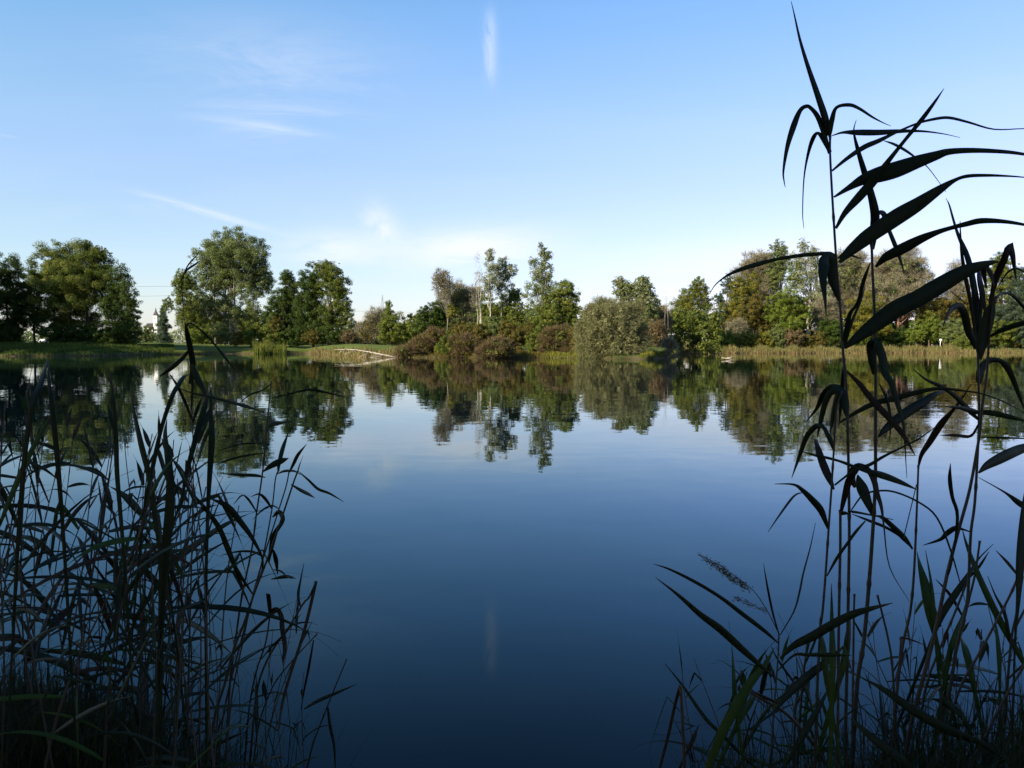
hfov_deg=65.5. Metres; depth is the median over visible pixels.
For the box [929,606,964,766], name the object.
reed shoot
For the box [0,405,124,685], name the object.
reed
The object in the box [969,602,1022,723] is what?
reed
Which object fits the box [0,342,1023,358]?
ground
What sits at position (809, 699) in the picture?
reed
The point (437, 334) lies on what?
shrub
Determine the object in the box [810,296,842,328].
shrub
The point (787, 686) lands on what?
reed
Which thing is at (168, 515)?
reed shoot
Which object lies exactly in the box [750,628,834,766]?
reed
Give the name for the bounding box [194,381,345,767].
reed
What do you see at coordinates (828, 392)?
reed
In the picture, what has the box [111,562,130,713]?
reed
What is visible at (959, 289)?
broadleaf tree
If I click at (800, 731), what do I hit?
reed
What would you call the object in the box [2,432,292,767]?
reed
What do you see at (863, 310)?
broadleaf tree
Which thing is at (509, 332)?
shrub
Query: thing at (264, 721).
reed
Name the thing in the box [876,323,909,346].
shrub
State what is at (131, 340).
shrub
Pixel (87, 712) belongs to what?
reed
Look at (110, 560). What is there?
reed
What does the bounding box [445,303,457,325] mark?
shrub
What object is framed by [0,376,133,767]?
reed
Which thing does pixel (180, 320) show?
lattice mast
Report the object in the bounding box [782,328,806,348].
shrub
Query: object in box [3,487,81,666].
reed
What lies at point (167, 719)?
reed
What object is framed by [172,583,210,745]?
reed
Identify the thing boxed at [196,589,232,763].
reed
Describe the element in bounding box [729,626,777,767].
reed
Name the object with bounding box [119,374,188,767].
reed shoot
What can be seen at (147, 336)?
shrub
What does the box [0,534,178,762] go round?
reed shoot
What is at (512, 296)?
broadleaf tree
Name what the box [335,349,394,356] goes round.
fallen birch
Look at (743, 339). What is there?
shrub
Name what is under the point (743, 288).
broadleaf tree
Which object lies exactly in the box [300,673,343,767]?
reed
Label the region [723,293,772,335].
broadleaf tree
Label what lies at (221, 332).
shrub
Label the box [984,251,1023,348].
broadleaf tree
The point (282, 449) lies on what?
reed
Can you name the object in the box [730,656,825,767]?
reed
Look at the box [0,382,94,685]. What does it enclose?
reed
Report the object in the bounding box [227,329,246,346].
shrub
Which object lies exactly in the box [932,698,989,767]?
reed shoot
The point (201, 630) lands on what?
reed
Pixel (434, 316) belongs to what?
broadleaf tree
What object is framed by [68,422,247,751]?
reed
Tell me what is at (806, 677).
reed
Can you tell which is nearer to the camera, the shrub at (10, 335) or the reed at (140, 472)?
the reed at (140, 472)
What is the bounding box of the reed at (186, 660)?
[61,462,315,767]
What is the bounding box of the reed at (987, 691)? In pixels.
[884,624,1023,754]
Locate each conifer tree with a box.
[153,305,174,342]
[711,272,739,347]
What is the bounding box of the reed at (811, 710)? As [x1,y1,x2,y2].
[792,692,898,767]
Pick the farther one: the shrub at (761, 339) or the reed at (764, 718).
the shrub at (761, 339)
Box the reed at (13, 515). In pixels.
[1,369,85,721]
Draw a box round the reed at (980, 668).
[929,607,1018,757]
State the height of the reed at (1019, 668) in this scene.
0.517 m
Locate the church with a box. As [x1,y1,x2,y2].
[145,308,158,332]
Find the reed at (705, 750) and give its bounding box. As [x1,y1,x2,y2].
[649,630,735,767]
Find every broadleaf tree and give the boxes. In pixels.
[0,252,36,342]
[11,265,53,341]
[24,237,118,341]
[97,263,133,337]
[101,281,143,343]
[161,268,208,331]
[174,308,260,343]
[259,269,305,346]
[287,260,335,346]
[313,259,355,344]
[411,298,455,332]
[436,278,485,325]
[473,287,523,325]
[503,303,526,329]
[527,278,583,331]
[580,301,599,326]
[669,276,715,333]
[716,270,766,345]
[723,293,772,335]
[727,248,786,345]
[760,285,814,348]
[842,290,894,344]
[909,293,971,347]
[936,258,975,321]
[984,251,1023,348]
[986,266,1023,349]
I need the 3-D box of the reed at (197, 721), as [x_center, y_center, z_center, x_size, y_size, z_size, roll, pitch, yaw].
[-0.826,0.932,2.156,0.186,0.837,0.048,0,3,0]
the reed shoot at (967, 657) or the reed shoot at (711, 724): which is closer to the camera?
the reed shoot at (711, 724)
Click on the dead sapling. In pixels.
(476, 284)
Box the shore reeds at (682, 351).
[678,341,711,353]
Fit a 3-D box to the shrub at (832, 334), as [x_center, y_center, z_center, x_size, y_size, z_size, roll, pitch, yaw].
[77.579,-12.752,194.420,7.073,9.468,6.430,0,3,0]
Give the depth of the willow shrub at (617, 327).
87.05 m
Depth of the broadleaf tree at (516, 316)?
107.31 m
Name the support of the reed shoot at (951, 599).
on the ground at (180, 347)
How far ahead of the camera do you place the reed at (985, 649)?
2.16 m
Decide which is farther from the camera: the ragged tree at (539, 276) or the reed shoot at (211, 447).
the ragged tree at (539, 276)
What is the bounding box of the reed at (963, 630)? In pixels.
[900,619,989,727]
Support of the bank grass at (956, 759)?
on the ground at (180, 347)
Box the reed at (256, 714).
[251,672,258,767]
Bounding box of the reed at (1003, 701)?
[968,663,1023,766]
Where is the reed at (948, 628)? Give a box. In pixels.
[916,552,988,752]
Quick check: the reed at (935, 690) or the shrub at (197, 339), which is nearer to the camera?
the reed at (935, 690)
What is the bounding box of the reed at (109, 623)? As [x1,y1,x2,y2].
[80,476,164,738]
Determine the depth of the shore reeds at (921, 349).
180.45 m
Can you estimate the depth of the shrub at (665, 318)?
134.29 m
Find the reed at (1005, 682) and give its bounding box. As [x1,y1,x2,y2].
[962,643,1016,736]
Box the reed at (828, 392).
[768,384,938,767]
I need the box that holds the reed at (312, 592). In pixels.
[248,564,317,767]
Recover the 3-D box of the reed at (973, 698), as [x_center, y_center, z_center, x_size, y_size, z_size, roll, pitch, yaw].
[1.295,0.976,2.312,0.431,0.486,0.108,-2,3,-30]
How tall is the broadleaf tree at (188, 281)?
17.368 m
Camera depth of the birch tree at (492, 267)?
109.19 m
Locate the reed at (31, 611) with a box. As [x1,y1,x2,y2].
[0,543,88,759]
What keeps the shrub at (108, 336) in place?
on the ground at (180, 347)
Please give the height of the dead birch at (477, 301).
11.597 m
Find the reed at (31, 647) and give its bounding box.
[0,431,176,767]
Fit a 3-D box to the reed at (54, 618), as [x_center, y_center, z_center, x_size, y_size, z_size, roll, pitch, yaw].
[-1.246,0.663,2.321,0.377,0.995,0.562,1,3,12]
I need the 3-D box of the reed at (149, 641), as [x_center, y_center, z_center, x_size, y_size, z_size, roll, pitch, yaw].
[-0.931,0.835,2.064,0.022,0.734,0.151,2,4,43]
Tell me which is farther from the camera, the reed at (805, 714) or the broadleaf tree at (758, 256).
the broadleaf tree at (758, 256)
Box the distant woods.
[21,328,1022,347]
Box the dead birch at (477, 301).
[468,269,483,322]
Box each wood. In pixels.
[6,316,140,344]
[194,309,409,345]
[404,302,724,354]
[709,292,1023,347]
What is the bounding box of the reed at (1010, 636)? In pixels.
[987,576,1023,743]
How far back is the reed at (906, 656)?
2.36 m
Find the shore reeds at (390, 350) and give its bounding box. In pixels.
[310,345,409,357]
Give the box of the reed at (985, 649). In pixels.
[900,628,1019,755]
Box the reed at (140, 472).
[111,456,185,730]
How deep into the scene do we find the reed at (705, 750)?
2.34 m
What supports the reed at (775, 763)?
on the ground at (180, 347)
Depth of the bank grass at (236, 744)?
2.21 m
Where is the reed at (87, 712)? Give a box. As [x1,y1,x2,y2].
[0,448,246,767]
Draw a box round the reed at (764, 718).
[700,665,805,762]
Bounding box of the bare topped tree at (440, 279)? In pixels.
[431,266,457,329]
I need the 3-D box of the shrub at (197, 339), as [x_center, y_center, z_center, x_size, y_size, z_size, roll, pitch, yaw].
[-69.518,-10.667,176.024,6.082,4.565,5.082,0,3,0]
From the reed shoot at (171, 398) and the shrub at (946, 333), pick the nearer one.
the reed shoot at (171, 398)
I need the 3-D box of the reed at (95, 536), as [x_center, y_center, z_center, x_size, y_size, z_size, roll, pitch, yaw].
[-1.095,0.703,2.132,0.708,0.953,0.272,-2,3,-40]
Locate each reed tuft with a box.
[251,337,280,353]
[274,340,287,353]
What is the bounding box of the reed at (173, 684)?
[149,606,211,765]
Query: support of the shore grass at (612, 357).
on the ground at (180, 347)
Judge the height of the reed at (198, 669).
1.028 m
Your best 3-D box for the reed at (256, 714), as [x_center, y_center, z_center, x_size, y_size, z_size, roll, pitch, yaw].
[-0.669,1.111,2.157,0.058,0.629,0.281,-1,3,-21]
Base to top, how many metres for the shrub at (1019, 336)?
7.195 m
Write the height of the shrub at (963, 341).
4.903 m
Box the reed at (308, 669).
[253,633,317,767]
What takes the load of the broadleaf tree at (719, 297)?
on the ground at (180, 347)
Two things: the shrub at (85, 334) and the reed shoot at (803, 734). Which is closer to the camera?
the reed shoot at (803, 734)
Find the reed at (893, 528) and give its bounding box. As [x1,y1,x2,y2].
[852,384,970,766]
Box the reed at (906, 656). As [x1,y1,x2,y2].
[840,610,937,750]
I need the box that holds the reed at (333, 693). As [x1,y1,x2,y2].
[304,658,355,767]
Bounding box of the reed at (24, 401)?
[0,391,104,712]
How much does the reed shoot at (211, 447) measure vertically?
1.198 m
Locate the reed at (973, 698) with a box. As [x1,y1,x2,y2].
[914,640,1011,734]
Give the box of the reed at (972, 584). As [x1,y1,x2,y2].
[936,540,980,763]
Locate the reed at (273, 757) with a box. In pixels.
[260,621,312,767]
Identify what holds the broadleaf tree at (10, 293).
on the ground at (180, 347)
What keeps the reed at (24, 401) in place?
on the ground at (180, 347)
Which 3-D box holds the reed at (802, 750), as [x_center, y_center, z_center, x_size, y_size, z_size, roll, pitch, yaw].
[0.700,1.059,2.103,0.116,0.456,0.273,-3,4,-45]
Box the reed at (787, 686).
[702,643,828,765]
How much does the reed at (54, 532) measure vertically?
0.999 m
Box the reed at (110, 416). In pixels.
[3,400,154,706]
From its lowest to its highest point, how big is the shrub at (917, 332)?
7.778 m
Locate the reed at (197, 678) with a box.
[57,506,282,712]
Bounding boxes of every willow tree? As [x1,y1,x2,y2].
[611,275,636,307]
[630,275,660,324]
[827,244,869,327]
[859,244,938,347]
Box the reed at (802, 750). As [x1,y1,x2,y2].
[747,702,822,767]
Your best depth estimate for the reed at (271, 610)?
2.12 m
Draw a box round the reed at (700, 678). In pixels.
[688,659,718,724]
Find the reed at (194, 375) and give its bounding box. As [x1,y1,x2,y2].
[160,255,262,767]
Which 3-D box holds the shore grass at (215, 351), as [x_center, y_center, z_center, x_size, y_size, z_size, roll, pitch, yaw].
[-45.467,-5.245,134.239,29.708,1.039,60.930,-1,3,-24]
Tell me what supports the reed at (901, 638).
on the ground at (180, 347)
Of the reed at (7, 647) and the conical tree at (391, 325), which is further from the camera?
the conical tree at (391, 325)
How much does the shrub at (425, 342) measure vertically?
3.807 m
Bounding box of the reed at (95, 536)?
[0,466,222,705]
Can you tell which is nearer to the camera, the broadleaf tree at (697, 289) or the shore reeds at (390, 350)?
the shore reeds at (390, 350)
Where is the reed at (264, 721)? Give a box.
[221,662,329,767]
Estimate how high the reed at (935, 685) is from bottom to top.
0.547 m
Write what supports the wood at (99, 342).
on the ground at (180, 347)
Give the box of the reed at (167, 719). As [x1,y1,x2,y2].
[137,496,188,746]
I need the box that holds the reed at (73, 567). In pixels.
[0,430,230,766]
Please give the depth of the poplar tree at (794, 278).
206.28 m
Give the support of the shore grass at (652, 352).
on the ground at (180, 347)
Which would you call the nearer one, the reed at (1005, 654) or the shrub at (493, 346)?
the reed at (1005, 654)
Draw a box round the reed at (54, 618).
[6,434,165,683]
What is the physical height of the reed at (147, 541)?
1.068 m
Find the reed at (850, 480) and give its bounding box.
[800,450,964,767]
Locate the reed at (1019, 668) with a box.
[975,637,1021,748]
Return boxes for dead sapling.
[475,251,479,323]
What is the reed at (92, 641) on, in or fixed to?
on the ground at (180, 347)
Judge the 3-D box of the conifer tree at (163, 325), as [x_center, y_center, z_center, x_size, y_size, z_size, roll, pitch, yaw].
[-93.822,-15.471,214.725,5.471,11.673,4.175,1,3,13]
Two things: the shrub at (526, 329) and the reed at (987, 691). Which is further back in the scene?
the shrub at (526, 329)
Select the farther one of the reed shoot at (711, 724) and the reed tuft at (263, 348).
the reed tuft at (263, 348)
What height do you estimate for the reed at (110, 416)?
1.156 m
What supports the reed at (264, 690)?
on the ground at (180, 347)
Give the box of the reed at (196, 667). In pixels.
[121,569,240,759]
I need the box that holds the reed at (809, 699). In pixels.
[779,615,825,759]
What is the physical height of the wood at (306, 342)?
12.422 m
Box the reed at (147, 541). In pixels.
[57,432,262,739]
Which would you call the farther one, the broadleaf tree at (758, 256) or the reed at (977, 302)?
the broadleaf tree at (758, 256)
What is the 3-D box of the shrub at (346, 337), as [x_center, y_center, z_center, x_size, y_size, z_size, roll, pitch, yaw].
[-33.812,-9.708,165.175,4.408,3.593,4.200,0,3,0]
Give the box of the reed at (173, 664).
[133,594,203,725]
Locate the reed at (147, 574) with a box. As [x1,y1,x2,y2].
[109,438,268,754]
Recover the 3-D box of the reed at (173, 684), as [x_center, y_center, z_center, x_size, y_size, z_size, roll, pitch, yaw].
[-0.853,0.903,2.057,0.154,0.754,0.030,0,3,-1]
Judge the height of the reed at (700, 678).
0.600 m
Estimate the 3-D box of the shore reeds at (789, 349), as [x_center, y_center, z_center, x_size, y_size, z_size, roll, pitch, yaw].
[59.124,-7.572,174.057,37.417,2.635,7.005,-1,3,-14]
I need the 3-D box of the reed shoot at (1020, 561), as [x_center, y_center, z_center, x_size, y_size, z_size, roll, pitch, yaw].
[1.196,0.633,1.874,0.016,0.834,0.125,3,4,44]
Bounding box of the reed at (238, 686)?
[210,619,274,743]
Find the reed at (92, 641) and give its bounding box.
[55,465,146,699]
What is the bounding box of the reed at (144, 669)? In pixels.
[86,469,172,767]
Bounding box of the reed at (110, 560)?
[6,410,175,713]
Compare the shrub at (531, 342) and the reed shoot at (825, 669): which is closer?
the reed shoot at (825, 669)
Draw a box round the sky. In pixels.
[0,0,1023,345]
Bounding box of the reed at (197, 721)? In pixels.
[175,589,239,767]
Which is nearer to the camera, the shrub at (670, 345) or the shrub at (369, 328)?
the shrub at (670, 345)
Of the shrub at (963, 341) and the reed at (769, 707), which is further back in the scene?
the shrub at (963, 341)
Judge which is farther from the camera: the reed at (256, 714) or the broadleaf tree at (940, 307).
the broadleaf tree at (940, 307)
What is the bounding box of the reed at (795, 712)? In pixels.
[788,676,799,767]
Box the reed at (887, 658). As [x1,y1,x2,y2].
[807,621,971,730]
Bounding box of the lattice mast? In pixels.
[177,269,187,342]
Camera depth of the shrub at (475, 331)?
101.08 m
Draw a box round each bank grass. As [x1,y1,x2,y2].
[0,652,304,767]
[113,673,442,767]
[638,661,1023,767]
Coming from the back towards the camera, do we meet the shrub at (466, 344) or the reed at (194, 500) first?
the shrub at (466, 344)
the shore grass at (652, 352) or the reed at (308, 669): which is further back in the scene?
the shore grass at (652, 352)
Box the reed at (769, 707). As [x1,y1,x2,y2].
[630,658,811,767]
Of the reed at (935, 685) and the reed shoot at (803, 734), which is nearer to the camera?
the reed shoot at (803, 734)
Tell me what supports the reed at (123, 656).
on the ground at (180, 347)
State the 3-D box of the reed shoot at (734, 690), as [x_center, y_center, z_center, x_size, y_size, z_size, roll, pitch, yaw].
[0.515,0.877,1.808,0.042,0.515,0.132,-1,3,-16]
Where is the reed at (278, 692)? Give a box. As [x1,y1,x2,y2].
[273,645,305,731]
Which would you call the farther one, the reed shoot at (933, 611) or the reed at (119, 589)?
the reed shoot at (933, 611)
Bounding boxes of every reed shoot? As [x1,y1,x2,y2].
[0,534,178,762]
[5,361,46,767]
[47,359,77,767]
[85,541,197,767]
[109,367,137,766]
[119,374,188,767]
[130,384,161,767]
[158,420,174,767]
[168,392,208,767]
[204,387,214,767]
[665,664,756,767]
[678,720,701,767]
[704,649,773,767]
[715,691,757,767]
[732,648,744,767]
[783,692,826,767]
[811,620,850,767]
[820,636,842,767]
[828,584,835,767]
[847,716,915,767]
[864,678,1015,767]
[880,544,992,763]
[917,552,964,767]
[925,550,946,753]
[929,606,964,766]
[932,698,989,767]
[961,636,990,767]
[962,530,1023,664]
[994,618,1001,759]
[1010,495,1023,767]
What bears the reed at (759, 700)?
on the ground at (180, 347)
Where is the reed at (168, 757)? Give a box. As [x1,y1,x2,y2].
[65,461,336,767]
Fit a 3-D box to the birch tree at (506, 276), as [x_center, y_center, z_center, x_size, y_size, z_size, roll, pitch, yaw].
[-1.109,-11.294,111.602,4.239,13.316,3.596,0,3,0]
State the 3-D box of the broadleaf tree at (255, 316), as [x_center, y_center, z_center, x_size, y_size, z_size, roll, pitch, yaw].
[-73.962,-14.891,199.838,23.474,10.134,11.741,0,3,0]
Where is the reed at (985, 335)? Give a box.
[903,243,1023,759]
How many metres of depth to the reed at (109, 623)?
2.12 m
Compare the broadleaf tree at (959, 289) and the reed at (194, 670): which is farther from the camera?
the broadleaf tree at (959, 289)
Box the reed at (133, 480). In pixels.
[72,430,213,676]
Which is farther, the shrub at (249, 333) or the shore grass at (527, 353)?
the shrub at (249, 333)
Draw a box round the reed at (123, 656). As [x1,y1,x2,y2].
[117,548,153,752]
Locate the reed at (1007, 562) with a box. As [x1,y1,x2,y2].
[937,551,1015,766]
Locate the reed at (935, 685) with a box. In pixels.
[840,627,940,761]
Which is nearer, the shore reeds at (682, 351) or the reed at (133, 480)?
the reed at (133, 480)
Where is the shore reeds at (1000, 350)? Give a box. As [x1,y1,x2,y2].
[961,347,1023,352]
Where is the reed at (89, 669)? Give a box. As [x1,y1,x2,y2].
[2,412,163,709]
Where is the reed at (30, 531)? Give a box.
[0,447,54,690]
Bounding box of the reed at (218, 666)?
[198,620,242,722]
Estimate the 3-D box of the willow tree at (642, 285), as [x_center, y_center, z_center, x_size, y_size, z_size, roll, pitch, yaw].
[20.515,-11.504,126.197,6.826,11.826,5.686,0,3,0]
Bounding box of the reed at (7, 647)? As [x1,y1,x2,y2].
[0,405,86,664]
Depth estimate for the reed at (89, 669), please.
2.14 m
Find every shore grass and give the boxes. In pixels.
[0,341,174,356]
[147,350,355,355]
[410,349,550,357]
[541,350,578,357]
[578,354,653,358]
[639,348,675,358]
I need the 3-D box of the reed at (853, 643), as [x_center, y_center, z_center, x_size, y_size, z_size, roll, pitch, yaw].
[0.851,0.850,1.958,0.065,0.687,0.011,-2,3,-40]
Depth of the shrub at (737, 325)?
190.40 m
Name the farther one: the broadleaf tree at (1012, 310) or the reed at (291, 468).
the broadleaf tree at (1012, 310)
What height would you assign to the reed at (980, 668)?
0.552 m
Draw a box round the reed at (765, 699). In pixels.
[749,690,827,767]
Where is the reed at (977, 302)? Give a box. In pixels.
[913,199,1023,760]
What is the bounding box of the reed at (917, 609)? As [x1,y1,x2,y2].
[875,593,938,736]
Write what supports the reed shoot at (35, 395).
on the ground at (180, 347)
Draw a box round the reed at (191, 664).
[187,582,192,734]
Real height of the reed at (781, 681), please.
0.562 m
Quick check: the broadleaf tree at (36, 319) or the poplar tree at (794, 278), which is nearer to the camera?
the broadleaf tree at (36, 319)
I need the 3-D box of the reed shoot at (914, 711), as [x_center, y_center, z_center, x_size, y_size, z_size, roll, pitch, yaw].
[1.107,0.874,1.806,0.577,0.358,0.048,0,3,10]
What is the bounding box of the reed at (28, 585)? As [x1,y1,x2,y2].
[0,411,115,686]
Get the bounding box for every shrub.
[0,326,24,342]
[38,322,76,343]
[60,322,103,343]
[89,321,125,344]
[120,321,143,344]
[138,325,156,342]
[189,327,212,343]
[208,321,233,343]
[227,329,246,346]
[236,319,266,346]
[259,321,287,344]
[268,316,283,340]
[278,325,308,347]
[300,329,323,344]
[314,324,342,344]
[338,329,359,343]
[348,305,388,344]
[392,342,426,357]
[407,331,435,354]
[422,326,447,352]
[434,331,453,356]
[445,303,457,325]
[446,321,465,338]
[446,330,481,357]
[458,321,491,344]
[472,334,518,357]
[479,315,504,340]
[497,319,529,353]
[514,319,535,343]
[524,324,542,352]
[532,323,563,353]
[550,321,572,352]
[568,327,579,352]
[572,294,655,358]
[646,317,670,349]
[648,304,674,347]
[655,334,679,357]
[717,328,737,349]
[725,317,749,335]
[734,330,756,349]
[746,329,774,348]
[766,327,785,349]
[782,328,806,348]
[802,329,827,348]
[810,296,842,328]
[816,312,844,346]
[847,333,869,347]
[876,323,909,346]
[904,319,927,341]
[920,310,942,345]
[938,317,966,346]
[952,335,990,350]
[969,310,994,332]
[990,319,1019,347]
[1009,326,1023,344]
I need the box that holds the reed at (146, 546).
[54,393,261,719]
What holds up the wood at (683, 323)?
on the ground at (180, 347)
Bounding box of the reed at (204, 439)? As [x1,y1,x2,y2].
[21,414,270,730]
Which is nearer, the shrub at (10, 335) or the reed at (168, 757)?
the reed at (168, 757)
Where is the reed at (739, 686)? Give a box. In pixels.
[655,683,740,725]
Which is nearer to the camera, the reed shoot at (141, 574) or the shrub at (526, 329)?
the reed shoot at (141, 574)
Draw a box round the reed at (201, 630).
[76,421,248,765]
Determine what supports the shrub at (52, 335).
on the ground at (180, 347)
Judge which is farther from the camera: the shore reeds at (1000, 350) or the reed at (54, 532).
the shore reeds at (1000, 350)
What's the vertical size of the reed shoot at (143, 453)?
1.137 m
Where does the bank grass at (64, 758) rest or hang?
on the ground at (180, 347)
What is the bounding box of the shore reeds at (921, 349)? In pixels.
[849,344,961,352]
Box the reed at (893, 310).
[710,1,1023,767]
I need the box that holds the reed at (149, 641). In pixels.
[126,567,175,752]
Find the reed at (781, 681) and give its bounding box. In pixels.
[712,659,839,766]
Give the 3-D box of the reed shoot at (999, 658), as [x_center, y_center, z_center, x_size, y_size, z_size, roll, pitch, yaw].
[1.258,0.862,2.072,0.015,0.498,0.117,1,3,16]
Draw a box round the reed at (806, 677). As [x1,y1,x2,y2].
[654,523,891,767]
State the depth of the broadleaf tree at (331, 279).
174.24 m
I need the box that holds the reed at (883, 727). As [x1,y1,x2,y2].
[862,668,898,767]
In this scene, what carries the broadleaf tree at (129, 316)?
on the ground at (180, 347)
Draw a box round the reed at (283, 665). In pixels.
[234,601,313,721]
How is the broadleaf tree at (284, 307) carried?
on the ground at (180, 347)
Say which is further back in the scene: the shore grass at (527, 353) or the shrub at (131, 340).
the shrub at (131, 340)
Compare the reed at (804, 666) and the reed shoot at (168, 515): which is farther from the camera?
the reed at (804, 666)
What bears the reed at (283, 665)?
on the ground at (180, 347)
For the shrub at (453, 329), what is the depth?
104.26 m
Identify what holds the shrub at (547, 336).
on the ground at (180, 347)
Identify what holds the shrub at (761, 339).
on the ground at (180, 347)
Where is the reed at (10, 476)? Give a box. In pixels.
[0,410,73,621]
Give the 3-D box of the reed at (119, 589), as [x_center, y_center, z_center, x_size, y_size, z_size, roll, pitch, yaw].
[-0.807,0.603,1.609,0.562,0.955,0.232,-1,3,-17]
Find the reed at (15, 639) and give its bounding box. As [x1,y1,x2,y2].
[0,580,63,657]
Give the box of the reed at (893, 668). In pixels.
[876,595,911,767]
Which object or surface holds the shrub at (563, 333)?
on the ground at (180, 347)
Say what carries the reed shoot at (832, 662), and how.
on the ground at (180, 347)
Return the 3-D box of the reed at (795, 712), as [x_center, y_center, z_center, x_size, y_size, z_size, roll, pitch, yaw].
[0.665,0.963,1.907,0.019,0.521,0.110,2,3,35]
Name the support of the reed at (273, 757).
on the ground at (180, 347)
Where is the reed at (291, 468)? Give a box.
[227,444,306,751]
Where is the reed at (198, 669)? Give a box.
[88,513,257,764]
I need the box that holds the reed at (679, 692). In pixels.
[659,685,685,767]
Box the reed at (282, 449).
[217,432,300,767]
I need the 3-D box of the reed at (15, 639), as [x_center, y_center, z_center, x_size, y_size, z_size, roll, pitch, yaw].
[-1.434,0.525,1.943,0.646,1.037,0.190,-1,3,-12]
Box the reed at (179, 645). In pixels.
[151,546,187,718]
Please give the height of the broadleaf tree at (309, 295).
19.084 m
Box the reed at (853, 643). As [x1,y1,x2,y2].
[851,594,861,733]
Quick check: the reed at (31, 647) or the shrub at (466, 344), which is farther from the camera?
the shrub at (466, 344)
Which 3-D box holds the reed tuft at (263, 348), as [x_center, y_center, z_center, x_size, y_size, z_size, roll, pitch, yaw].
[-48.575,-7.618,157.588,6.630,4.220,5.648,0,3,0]
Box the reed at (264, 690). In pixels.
[241,629,272,767]
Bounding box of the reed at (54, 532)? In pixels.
[4,421,113,675]
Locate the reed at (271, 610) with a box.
[243,593,300,767]
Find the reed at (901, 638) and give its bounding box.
[889,636,923,767]
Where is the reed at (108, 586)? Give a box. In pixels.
[37,384,125,767]
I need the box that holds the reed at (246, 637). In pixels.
[54,473,315,767]
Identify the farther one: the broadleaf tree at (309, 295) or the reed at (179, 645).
the broadleaf tree at (309, 295)
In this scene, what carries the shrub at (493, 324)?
on the ground at (180, 347)
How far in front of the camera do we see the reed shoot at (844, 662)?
1.81 m
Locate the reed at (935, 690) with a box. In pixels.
[922,628,948,766]
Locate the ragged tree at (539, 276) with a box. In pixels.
[520,242,558,326]
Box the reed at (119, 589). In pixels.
[0,448,254,767]
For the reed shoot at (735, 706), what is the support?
on the ground at (180, 347)
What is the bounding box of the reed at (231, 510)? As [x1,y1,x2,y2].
[208,457,343,762]
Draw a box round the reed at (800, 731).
[761,682,859,767]
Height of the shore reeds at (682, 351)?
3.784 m
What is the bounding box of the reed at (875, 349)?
[838,121,1023,767]
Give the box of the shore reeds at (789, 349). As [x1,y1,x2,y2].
[712,344,851,353]
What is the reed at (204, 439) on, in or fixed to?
on the ground at (180, 347)
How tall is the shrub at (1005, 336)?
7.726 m
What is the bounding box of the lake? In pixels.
[0,353,1023,767]
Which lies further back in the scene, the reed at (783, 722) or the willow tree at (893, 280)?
the willow tree at (893, 280)
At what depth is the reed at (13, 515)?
2.07 m
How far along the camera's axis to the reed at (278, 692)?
2.49 m
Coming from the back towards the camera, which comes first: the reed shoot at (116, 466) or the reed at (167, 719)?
the reed at (167, 719)
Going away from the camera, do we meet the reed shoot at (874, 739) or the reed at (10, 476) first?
the reed shoot at (874, 739)
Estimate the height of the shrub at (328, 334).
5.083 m
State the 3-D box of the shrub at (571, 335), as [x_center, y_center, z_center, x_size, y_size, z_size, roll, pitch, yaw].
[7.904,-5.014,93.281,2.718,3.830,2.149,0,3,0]
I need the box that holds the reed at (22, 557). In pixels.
[0,464,52,691]
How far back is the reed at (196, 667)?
2.15 m
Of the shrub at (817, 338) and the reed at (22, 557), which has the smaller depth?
the reed at (22, 557)
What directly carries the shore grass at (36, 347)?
on the ground at (180, 347)
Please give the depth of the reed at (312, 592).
2.13 m
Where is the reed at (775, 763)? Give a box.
[736,649,862,764]
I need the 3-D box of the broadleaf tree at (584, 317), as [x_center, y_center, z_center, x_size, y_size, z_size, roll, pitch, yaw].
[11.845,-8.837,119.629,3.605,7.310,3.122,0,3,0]
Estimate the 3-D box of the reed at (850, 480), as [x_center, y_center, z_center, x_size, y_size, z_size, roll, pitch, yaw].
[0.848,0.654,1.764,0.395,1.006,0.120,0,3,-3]
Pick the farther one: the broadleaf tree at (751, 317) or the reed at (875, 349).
the broadleaf tree at (751, 317)
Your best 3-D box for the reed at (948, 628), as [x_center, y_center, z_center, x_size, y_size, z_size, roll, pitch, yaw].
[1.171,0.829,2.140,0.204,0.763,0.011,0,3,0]
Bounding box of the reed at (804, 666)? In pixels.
[771,640,815,767]
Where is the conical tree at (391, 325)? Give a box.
[377,300,412,345]
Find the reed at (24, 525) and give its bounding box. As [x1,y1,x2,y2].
[0,379,86,659]
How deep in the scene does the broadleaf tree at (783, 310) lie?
193.49 m
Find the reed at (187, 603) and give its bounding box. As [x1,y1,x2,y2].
[112,478,250,763]
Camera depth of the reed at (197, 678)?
2.36 m
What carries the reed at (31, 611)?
on the ground at (180, 347)
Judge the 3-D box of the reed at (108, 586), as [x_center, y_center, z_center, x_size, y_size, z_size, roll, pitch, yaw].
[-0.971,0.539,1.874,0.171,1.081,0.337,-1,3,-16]
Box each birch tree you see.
[478,248,499,315]
[492,256,518,316]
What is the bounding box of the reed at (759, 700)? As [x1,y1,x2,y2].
[704,658,763,733]
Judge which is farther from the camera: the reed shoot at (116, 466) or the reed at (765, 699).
the reed at (765, 699)
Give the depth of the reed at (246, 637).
1.92 m
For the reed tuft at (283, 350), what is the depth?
156.46 m
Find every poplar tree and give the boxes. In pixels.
[179,224,274,344]
[764,239,792,345]
[780,237,833,347]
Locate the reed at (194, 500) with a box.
[135,436,340,767]
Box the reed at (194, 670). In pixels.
[167,547,212,742]
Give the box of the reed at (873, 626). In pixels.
[816,612,988,755]
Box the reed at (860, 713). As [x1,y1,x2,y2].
[813,660,873,767]

